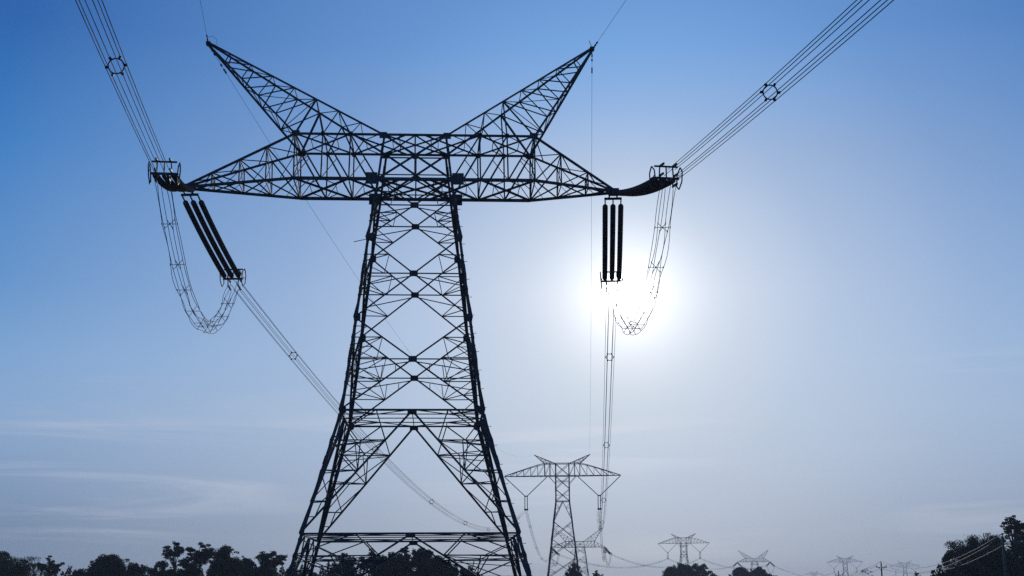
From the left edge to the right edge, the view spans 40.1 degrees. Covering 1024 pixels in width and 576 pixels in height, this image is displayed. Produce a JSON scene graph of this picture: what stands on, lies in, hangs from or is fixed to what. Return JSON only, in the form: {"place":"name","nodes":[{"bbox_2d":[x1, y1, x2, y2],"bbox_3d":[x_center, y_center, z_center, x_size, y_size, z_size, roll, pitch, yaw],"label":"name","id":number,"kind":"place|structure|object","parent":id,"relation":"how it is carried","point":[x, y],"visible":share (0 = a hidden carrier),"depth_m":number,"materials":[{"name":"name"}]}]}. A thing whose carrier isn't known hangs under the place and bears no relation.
{"place":"outdoors","nodes":[
{"label":"outdoors","id":0,"kind":"place"},
{"bbox_2d":[10,557,41,575],"bbox_3d":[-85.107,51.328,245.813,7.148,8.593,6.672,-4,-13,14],"label":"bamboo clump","id":1,"kind":"object","parent":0,"point":[34,568],"visible":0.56,"depth_m":246.84,"materials":[{"name":"green plant"}]},
{"bbox_2d":[0,0,1023,575],"label":"sky","id":2,"kind":"structure","parent":0,"point":[826,365],"materials":[{"name":"blue"}]},
{"label":"ground","id":3,"kind":"structure","parent":0,"visible":0},
{"bbox_2d":[0,551,19,575],"bbox_3d":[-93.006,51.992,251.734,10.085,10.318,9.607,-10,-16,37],"label":"broadleaf tree","id":4,"kind":"object","parent":3,"relation":"on","point":[4,553],"visible":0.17,"depth_m":252.47,"materials":[{"name":"green plant"}]},
{"bbox_2d":[0,554,36,575],"bbox_3d":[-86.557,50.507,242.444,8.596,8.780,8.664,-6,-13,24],"label":"broadleaf tree","id":5,"kind":"object","parent":3,"relation":"on","point":[12,562],"visible":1,"depth_m":242.41,"materials":[{"name":"green plant"}]},
{"bbox_2d":[37,555,64,575],"bbox_3d":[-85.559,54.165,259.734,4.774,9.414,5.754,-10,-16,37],"label":"broadleaf tree","id":6,"kind":"object","parent":3,"relation":"on","point":[52,566],"visible":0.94,"depth_m":259.56,"materials":[{"name":"green plant"}]},
{"bbox_2d":[68,568,90,575],"bbox_3d":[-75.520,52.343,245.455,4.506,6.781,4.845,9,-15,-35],"label":"broadleaf tree","id":7,"kind":"object","parent":3,"relation":"on","point":[80,572],"visible":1,"depth_m":245.77,"materials":[{"name":"green plant"}]},
{"bbox_2d":[84,562,109,575],"bbox_3d":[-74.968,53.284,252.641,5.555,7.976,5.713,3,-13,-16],"label":"broadleaf tree","id":8,"kind":"object","parent":3,"relation":"on","point":[93,570],"visible":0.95,"depth_m":252.06,"materials":[{"name":"green plant"}]},
{"bbox_2d":[86,552,136,575],"bbox_3d":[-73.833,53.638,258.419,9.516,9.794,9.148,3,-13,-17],"label":"broadleaf tree","id":9,"kind":"object","parent":3,"relation":"on","point":[114,564],"visible":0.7,"depth_m":257.05,"materials":[{"name":"green plant"}]},
{"bbox_2d":[126,563,148,575],"bbox_3d":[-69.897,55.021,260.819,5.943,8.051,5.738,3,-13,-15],"label":"broadleaf tree","id":10,"kind":"object","parent":3,"relation":"on","point":[143,569],"visible":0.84,"depth_m":260.72,"materials":[{"name":"green plant"}]},
{"bbox_2d":[142,567,161,575],"bbox_3d":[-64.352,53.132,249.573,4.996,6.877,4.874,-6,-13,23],"label":"broadleaf tree","id":11,"kind":"object","parent":3,"relation":"on","point":[152,571],"visible":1,"depth_m":249.84,"materials":[{"name":"green plant"}]},
{"bbox_2d":[154,560,171,575],"bbox_3d":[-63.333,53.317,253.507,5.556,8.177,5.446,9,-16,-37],"label":"broadleaf tree","id":12,"kind":"object","parent":3,"relation":"on","point":[162,565],"visible":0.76,"depth_m":253.91,"materials":[{"name":"green plant"}]},
{"bbox_2d":[161,541,192,572],"bbox_3d":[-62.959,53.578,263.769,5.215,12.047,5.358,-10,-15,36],"label":"broadleaf tree","id":13,"kind":"object","parent":3,"relation":"on","point":[178,550],"visible":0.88,"depth_m":264.09,"materials":[{"name":"green plant"}]},
{"bbox_2d":[165,559,202,575],"bbox_3d":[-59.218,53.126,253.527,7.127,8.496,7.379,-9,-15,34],"label":"broadleaf tree","id":14,"kind":"object","parent":3,"relation":"on","point":[190,569],"visible":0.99,"depth_m":253.55,"materials":[{"name":"green plant"}]},
{"bbox_2d":[185,542,215,569],"bbox_3d":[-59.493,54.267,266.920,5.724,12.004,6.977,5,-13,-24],"label":"broadleaf tree","id":15,"kind":"object","parent":3,"relation":"on","point":[203,556],"visible":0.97,"depth_m":266.52,"materials":[{"name":"green plant"}]},
{"bbox_2d":[205,544,243,575],"bbox_3d":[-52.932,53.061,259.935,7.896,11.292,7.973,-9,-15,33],"label":"broadleaf tree","id":16,"kind":"object","parent":3,"relation":"on","point":[222,562],"visible":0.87,"depth_m":258.46,"materials":[{"name":"green plant"}]},
{"bbox_2d":[26,560,458,575],"bbox_3d":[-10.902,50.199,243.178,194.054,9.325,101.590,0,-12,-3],"label":"undergrowth","id":17,"kind":"object","parent":3,"relation":"on","point":[283,571],"visible":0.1,"depth_m":270.59,"materials":[{"name":"green plant"}]},
{"bbox_2d":[230,557,256,575],"bbox_3d":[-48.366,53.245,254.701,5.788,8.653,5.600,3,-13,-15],"label":"broadleaf tree","id":18,"kind":"object","parent":3,"relation":"on","point":[245,566],"visible":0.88,"depth_m":254.06,"materials":[{"name":"green plant"}]},
{"bbox_2d":[251,560,279,575],"bbox_3d":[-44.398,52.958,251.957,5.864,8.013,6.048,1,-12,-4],"label":"broadleaf tree","id":19,"kind":"object","parent":3,"relation":"on","point":[265,569],"visible":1,"depth_m":252.09,"materials":[{"name":"green plant"}]},
{"bbox_2d":[254,551,287,569],"bbox_3d":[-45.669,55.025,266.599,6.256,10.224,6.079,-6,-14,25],"label":"broadleaf tree","id":20,"kind":"object","parent":3,"relation":"on","point":[276,561],"visible":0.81,"depth_m":266.07,"materials":[{"name":"green plant"}]},
{"bbox_2d":[280,567,302,575],"bbox_3d":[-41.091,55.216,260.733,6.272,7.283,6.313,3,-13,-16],"label":"broadleaf tree","id":21,"kind":"object","parent":3,"relation":"on","point":[298,573],"visible":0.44,"depth_m":261.12,"materials":[{"name":"green plant"}]},
{"bbox_2d":[330,552,360,575],"bbox_3d":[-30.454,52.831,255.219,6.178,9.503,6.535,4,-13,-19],"label":"broadleaf tree","id":22,"kind":"object","parent":3,"relation":"on","point":[345,570],"visible":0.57,"depth_m":254.66,"materials":[{"name":"green plant"}]},
{"bbox_2d":[356,548,377,575],"bbox_3d":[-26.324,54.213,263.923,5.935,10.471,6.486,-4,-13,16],"label":"broadleaf tree","id":23,"kind":"object","parent":3,"relation":"on","point":[368,563],"visible":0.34,"depth_m":263.35,"materials":[{"name":"green plant"}]},
{"bbox_2d":[368,551,413,575],"bbox_3d":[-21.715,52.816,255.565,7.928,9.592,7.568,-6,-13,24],"label":"broadleaf tree","id":24,"kind":"object","parent":3,"relation":"on","point":[398,564],"visible":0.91,"depth_m":254.51,"materials":[{"name":"green plant"}]},
{"bbox_2d":[186,41,618,575],"bbox_3d":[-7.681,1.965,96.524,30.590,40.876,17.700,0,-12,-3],"label":"transmission tower","id":25,"kind":"structure","parent":3,"relation":"on","point":[375,199],"depth_m":97.57,"materials":[{"name":"metal"}]},
{"bbox_2d":[148,157,194,191],"bbox_3d":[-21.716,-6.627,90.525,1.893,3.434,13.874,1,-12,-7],"label":"insulator string set","id":26,"kind":"object","parent":25,"relation":"attached to","point":[179,184],"visible":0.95,"depth_m":85.06,"materials":[{"name":"metal"}]},
{"bbox_2d":[75,0,168,176],"bbox_3d":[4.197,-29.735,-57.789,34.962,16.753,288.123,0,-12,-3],"label":"conductor bundle","id":27,"kind":"object","parent":26,"relation":"hanging from","point":[120,59],"visible":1,"depth_m":58.13,"materials":[{"name":"metal"}]},
{"bbox_2d":[181,192,245,290],"bbox_3d":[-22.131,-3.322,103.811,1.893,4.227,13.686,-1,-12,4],"label":"insulator string set","id":28,"kind":"object","parent":25,"relation":"hanging from","point":[238,273],"visible":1,"depth_m":103.45,"materials":[{"name":"ceramic"}]},
{"bbox_2d":[155,177,239,333],"bbox_3d":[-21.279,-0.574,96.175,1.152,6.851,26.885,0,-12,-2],"label":"jumper loop","id":29,"kind":"object","parent":28,"relation":"hanging from","point":[221,316],"visible":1,"depth_m":90.14,"materials":[{"name":"metal"}]},
{"bbox_2d":[231,280,524,530],"bbox_3d":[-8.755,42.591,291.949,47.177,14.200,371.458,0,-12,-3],"label":"conductor bundle","id":30,"kind":"object","parent":28,"relation":"hanging from","point":[291,353],"visible":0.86,"depth_m":142.34,"materials":[{"name":"metal"}]},
{"bbox_2d":[211,50,512,455],"bbox_3d":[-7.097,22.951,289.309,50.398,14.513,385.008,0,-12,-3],"label":"earth wire","id":31,"kind":"object","parent":25,"relation":"attached to","point":[221,65],"visible":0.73,"depth_m":115.25,"materials":[{"name":"metal"}]},
{"bbox_2d":[588,54,592,454],"bbox_3d":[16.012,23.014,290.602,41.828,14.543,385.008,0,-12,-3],"label":"earth wire","id":32,"kind":"object","parent":25,"relation":"attached to","point":[591,217],"visible":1,"depth_m":135.25,"materials":[{"name":"metal"}]},
{"bbox_2d":[592,0,625,49],"bbox_3d":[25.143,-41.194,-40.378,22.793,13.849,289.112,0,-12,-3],"label":"earth wire","id":33,"kind":"object","parent":25,"relation":"attached to","point":[604,31],"visible":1,"depth_m":97.99,"materials":[{"name":"metal"}]},
{"bbox_2d":[600,195,623,292],"bbox_3d":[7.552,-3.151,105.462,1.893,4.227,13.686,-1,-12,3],"label":"insulator string set","id":34,"kind":"object","parent":25,"relation":"hanging from","point":[612,271],"visible":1,"depth_m":104.93,"materials":[{"name":"ceramic"}]},
{"bbox_2d":[597,282,616,529],"bbox_3d":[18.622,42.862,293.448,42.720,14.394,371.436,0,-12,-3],"label":"conductor bundle","id":35,"kind":"object","parent":34,"relation":"hanging from","point":[606,357],"visible":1,"depth_m":144.21,"materials":[{"name":"metal"}]},
{"bbox_2d":[606,184,675,334],"bbox_3d":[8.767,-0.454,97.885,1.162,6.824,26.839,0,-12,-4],"label":"jumper loop","id":36,"kind":"object","parent":34,"relation":"hanging from","point":[653,267],"visible":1,"depth_m":91.50,"materials":[{"name":"metal"}]},
{"bbox_2d":[607,162,682,195],"bbox_3d":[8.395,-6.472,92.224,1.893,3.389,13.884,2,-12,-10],"label":"insulator string set","id":37,"kind":"object","parent":25,"relation":"hanging from","point":[651,185],"visible":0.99,"depth_m":87.69,"materials":[{"name":"metal"}]},
{"bbox_2d":[664,0,893,181],"bbox_3d":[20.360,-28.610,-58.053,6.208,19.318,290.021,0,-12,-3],"label":"conductor bundle","id":38,"kind":"object","parent":37,"relation":"hanging from","point":[774,99],"visible":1,"depth_m":59.92,"materials":[{"name":"metal"}]},
{"bbox_2d":[400,547,415,567],"bbox_3d":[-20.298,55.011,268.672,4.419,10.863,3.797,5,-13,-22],"label":"broadleaf tree","id":39,"kind":"object","parent":3,"relation":"on","point":[405,551],"visible":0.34,"depth_m":268.88,"materials":[{"name":"green plant"}]},
{"bbox_2d":[408,548,433,575],"bbox_3d":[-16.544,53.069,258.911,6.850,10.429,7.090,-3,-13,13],"label":"broadleaf tree","id":40,"kind":"object","parent":3,"relation":"on","point":[420,555],"visible":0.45,"depth_m":258.07,"materials":[{"name":"green plant"}]},
{"bbox_2d":[419,555,451,575],"bbox_3d":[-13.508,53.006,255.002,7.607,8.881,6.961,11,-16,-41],"label":"broadleaf tree","id":41,"kind":"object","parent":3,"relation":"on","point":[435,567],"visible":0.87,"depth_m":253.51,"materials":[{"name":"green plant"}]},
{"bbox_2d":[444,566,459,575],"bbox_3d":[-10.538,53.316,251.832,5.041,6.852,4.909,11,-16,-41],"label":"broadleaf tree","id":42,"kind":"object","parent":3,"relation":"on","point":[450,571],"visible":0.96,"depth_m":251.94,"materials":[{"name":"green plant"}]},
{"bbox_2d":[459,566,478,575],"bbox_3d":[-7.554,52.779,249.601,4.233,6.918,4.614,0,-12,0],"label":"broadleaf tree","id":43,"kind":"object","parent":3,"relation":"on","point":[463,571],"visible":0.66,"depth_m":249.69,"materials":[{"name":"green plant"}]},
{"bbox_2d":[504,454,620,575],"bbox_3d":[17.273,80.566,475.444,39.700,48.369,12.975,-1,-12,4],"label":"transmission tower","id":44,"kind":"structure","parent":3,"relation":"on","point":[544,463],"depth_m":477.42,"materials":[{"name":"metal"}]},
{"bbox_2d":[504,477,546,510],"bbox_3d":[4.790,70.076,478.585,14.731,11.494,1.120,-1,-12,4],"label":"insulator string set","id":45,"kind":"object","parent":44,"relation":"hanging from","point":[528,494],"visible":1,"depth_m":478.61,"materials":[{"name":"rubber"}]},
{"bbox_2d":[525,511,551,561],"bbox_3d":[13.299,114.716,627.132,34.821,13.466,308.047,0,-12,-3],"label":"conductor bundle","id":46,"kind":"object","parent":45,"relation":"hanging from","point":[534,538],"visible":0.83,"depth_m":540.62,"materials":[{"name":"metal"}]},
{"bbox_2d":[577,476,619,509],"bbox_3d":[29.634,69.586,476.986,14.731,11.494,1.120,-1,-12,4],"label":"insulator string set","id":47,"kind":"object","parent":44,"relation":"hanging from","point":[598,508],"visible":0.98,"depth_m":476.87,"materials":[{"name":"rubber"}]},
{"bbox_2d":[598,512,605,561],"bbox_3d":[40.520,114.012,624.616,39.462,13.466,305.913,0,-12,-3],"label":"conductor bundle","id":48,"kind":"object","parent":47,"relation":"hanging from","point":[600,540],"visible":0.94,"depth_m":548.01,"materials":[{"name":"metal"}]},
{"bbox_2d":[564,561,582,575],"bbox_3d":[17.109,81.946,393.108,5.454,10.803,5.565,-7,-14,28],"label":"broadleaf tree","id":49,"kind":"object","parent":3,"relation":"on","point":[573,571],"visible":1,"depth_m":392.76,"materials":[{"name":"green plant"}]},
{"bbox_2d":[552,529,604,574],"bbox_3d":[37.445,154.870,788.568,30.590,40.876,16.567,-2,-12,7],"label":"transmission tower","id":50,"kind":"structure","parent":3,"relation":"on","point":[582,547],"depth_m":791.17,"materials":[{"name":"metal"}]},
{"bbox_2d":[592,570,603,575],"bbox_3d":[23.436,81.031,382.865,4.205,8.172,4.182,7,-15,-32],"label":"broadleaf tree","id":51,"kind":"object","parent":3,"relation":"on","point":[596,573],"visible":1,"depth_m":383.53,"materials":[{"name":"green plant"}]},
{"bbox_2d":[662,563,697,575],"bbox_3d":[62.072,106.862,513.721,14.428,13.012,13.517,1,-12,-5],"label":"broadleaf tree","id":52,"kind":"object","parent":3,"relation":"on","point":[674,571],"visible":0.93,"depth_m":511.92,"materials":[{"name":"green plant"}]},
{"bbox_2d":[658,533,708,564],"bbox_3d":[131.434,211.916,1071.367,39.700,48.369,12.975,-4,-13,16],"label":"transmission tower","id":53,"kind":"structure","parent":3,"relation":"on","point":[681,552],"depth_m":1074.77,"materials":[{"name":"metal"}]},
{"bbox_3d":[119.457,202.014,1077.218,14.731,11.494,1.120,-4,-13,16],"label":"insulator string set","id":54,"kind":"object","parent":53,"relation":"hanging from","visible":0},
{"bbox_2d":[559,555,662,567],"bbox_3d":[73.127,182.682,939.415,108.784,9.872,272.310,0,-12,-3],"label":"conductor bundle","id":55,"kind":"object","parent":54,"relation":"hanging from","point":[614,567],"visible":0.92,"depth_m":905.91,"materials":[{"name":"metal"}]},
{"bbox_3d":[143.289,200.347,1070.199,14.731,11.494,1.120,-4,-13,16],"label":"insulator string set","id":56,"kind":"object","parent":53,"relation":"hanging from","visible":0},
{"bbox_2d":[612,554,700,567],"bbox_3d":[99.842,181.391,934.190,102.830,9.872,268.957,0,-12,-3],"label":"conductor bundle","id":57,"kind":"object","parent":56,"relation":"hanging from","point":[648,565],"visible":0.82,"depth_m":885.74,"materials":[{"name":"metal"}]},
{"bbox_2d":[682,563,712,575],"bbox_3d":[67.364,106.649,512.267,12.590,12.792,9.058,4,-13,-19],"label":"broadleaf tree","id":58,"kind":"object","parent":3,"relation":"on","point":[700,569],"visible":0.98,"depth_m":511.25,"materials":[{"name":"green plant"}]},
{"bbox_2d":[728,567,755,575],"bbox_3d":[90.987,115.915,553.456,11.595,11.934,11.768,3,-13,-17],"label":"broadleaf tree","id":59,"kind":"object","parent":3,"relation":"on","point":[739,571],"visible":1,"depth_m":551.65,"materials":[{"name":"green plant"}]},
{"bbox_2d":[738,550,766,571],"bbox_3d":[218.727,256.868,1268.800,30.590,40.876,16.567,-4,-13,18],"label":"transmission tower","id":60,"kind":"structure","parent":3,"relation":"on","point":[752,559],"depth_m":1271.67,"materials":[{"name":"metal"}]},
{"bbox_2d":[751,566,767,575],"bbox_3d":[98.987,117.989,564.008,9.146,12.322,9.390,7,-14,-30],"label":"broadleaf tree","id":61,"kind":"object","parent":3,"relation":"on","point":[758,571],"visible":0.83,"depth_m":562.77,"materials":[{"name":"green plant"}]},
{"bbox_2d":[829,556,860,574],"bbox_3d":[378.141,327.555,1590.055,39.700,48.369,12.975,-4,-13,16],"label":"transmission tower","id":62,"kind":"structure","parent":3,"relation":"on","point":[845,563],"depth_m":1592.04,"materials":[{"name":"metal"}]},
{"bbox_2d":[891,561,918,575],"bbox_3d":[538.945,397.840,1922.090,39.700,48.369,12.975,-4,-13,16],"label":"transmission tower","id":63,"kind":"structure","parent":3,"relation":"on","point":[903,566],"depth_m":1925.25,"materials":[{"name":"metal"}]},
{"bbox_2d":[934,564,949,575],"bbox_3d":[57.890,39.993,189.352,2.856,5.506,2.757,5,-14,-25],"label":"broadleaf tree","id":64,"kind":"object","parent":3,"relation":"on","point":[940,573],"visible":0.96,"depth_m":189.28,"materials":[{"name":"green plant"}]},
{"bbox_2d":[938,549,960,575],"bbox_3d":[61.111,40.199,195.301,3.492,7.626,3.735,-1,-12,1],"label":"broadleaf tree","id":65,"kind":"object","parent":3,"relation":"on","point":[949,555],"visible":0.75,"depth_m":195.23,"materials":[{"name":"green plant"}]},
{"bbox_2d":[938,538,975,567],"bbox_3d":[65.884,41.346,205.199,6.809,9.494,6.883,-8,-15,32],"label":"broadleaf tree","id":66,"kind":"object","parent":3,"relation":"on","point":[958,549],"visible":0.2,"depth_m":205.25,"materials":[{"name":"green plant"}]},
{"bbox_2d":[959,539,980,564],"bbox_3d":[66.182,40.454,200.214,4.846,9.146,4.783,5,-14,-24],"label":"broadleaf tree","id":67,"kind":"object","parent":3,"relation":"on","point":[972,545],"visible":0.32,"depth_m":200.46,"materials":[{"name":"green plant"}]},
{"bbox_2d":[951,558,993,575],"bbox_3d":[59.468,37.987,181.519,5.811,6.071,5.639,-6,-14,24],"label":"broadleaf tree","id":68,"kind":"object","parent":3,"relation":"on","point":[974,568],"visible":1,"depth_m":180.25,"materials":[{"name":"green plant"}]},
{"bbox_2d":[965,535,991,549],"bbox_3d":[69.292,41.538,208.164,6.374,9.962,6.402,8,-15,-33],"label":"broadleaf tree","id":69,"kind":"object","parent":3,"relation":"on","point":[982,542],"visible":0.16,"depth_m":208.20,"materials":[{"name":"green plant"}]},
{"bbox_2d":[983,533,1006,547],"bbox_3d":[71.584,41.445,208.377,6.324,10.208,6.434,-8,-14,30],"label":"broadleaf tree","id":70,"kind":"object","parent":3,"relation":"on","point":[991,537],"visible":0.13,"depth_m":208.11,"materials":[{"name":"green plant"}]},
{"bbox_2d":[972,545,1022,575],"bbox_3d":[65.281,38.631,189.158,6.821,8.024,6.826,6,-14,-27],"label":"broadleaf tree","id":71,"kind":"object","parent":3,"relation":"on","point":[992,561],"visible":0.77,"depth_m":188.11,"materials":[{"name":"green plant"}]},
{"bbox_2d":[995,533,1011,575],"bbox_3d":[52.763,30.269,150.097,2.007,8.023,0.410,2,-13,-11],"label":"utility pole","id":72,"kind":"object","parent":3,"relation":"on","point":[1003,551],"visible":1,"depth_m":150.48,"materials":[{"name":"concrete"}]},
{"bbox_2d":[876,541,994,572],"bbox_3d":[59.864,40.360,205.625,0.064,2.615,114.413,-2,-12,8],"label":"power wire","id":73,"kind":"object","parent":72,"relation":"attached to","point":[947,565],"visible":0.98,"depth_m":175.93,"materials":[{"name":"grey metal"}]},
{"bbox_2d":[881,534,1000,567],"bbox_3d":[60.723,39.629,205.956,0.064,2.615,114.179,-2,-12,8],"label":"power wire","id":74,"kind":"object","parent":72,"relation":"attached to","point":[950,560],"visible":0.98,"depth_m":180.60,"materials":[{"name":"grey metal"}]},
{"bbox_2d":[886,541,1009,572],"bbox_3d":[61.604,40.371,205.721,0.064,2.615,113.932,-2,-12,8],"label":"power wire","id":75,"kind":"object","parent":72,"relation":"attached to","point":[960,565],"visible":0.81,"depth_m":176.32,"materials":[{"name":"grey metal"}]},
{"bbox_2d":[999,515,1023,542],"bbox_3d":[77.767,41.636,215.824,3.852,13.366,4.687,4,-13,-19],"label":"broadleaf tree","id":76,"kind":"object","parent":3,"relation":"on","point":[1015,525],"visible":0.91,"depth_m":216.47,"materials":[{"name":"green plant"}]},
{"bbox_2d":[1005,542,1023,575],"bbox_3d":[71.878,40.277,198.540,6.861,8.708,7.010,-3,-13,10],"label":"broadleaf tree","id":77,"kind":"object","parent":3,"relation":"on","point":[1016,549],"visible":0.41,"depth_m":198.19,"materials":[{"name":"green plant"}]},
{"bbox_2d":[1019,526,1023,542],"bbox_3d":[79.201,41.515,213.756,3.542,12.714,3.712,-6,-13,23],"label":"broadleaf tree","id":78,"kind":"object","parent":3,"relation":"on","point":[1021,533],"visible":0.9,"depth_m":214.96,"materials":[{"name":"green plant"}]}
]}

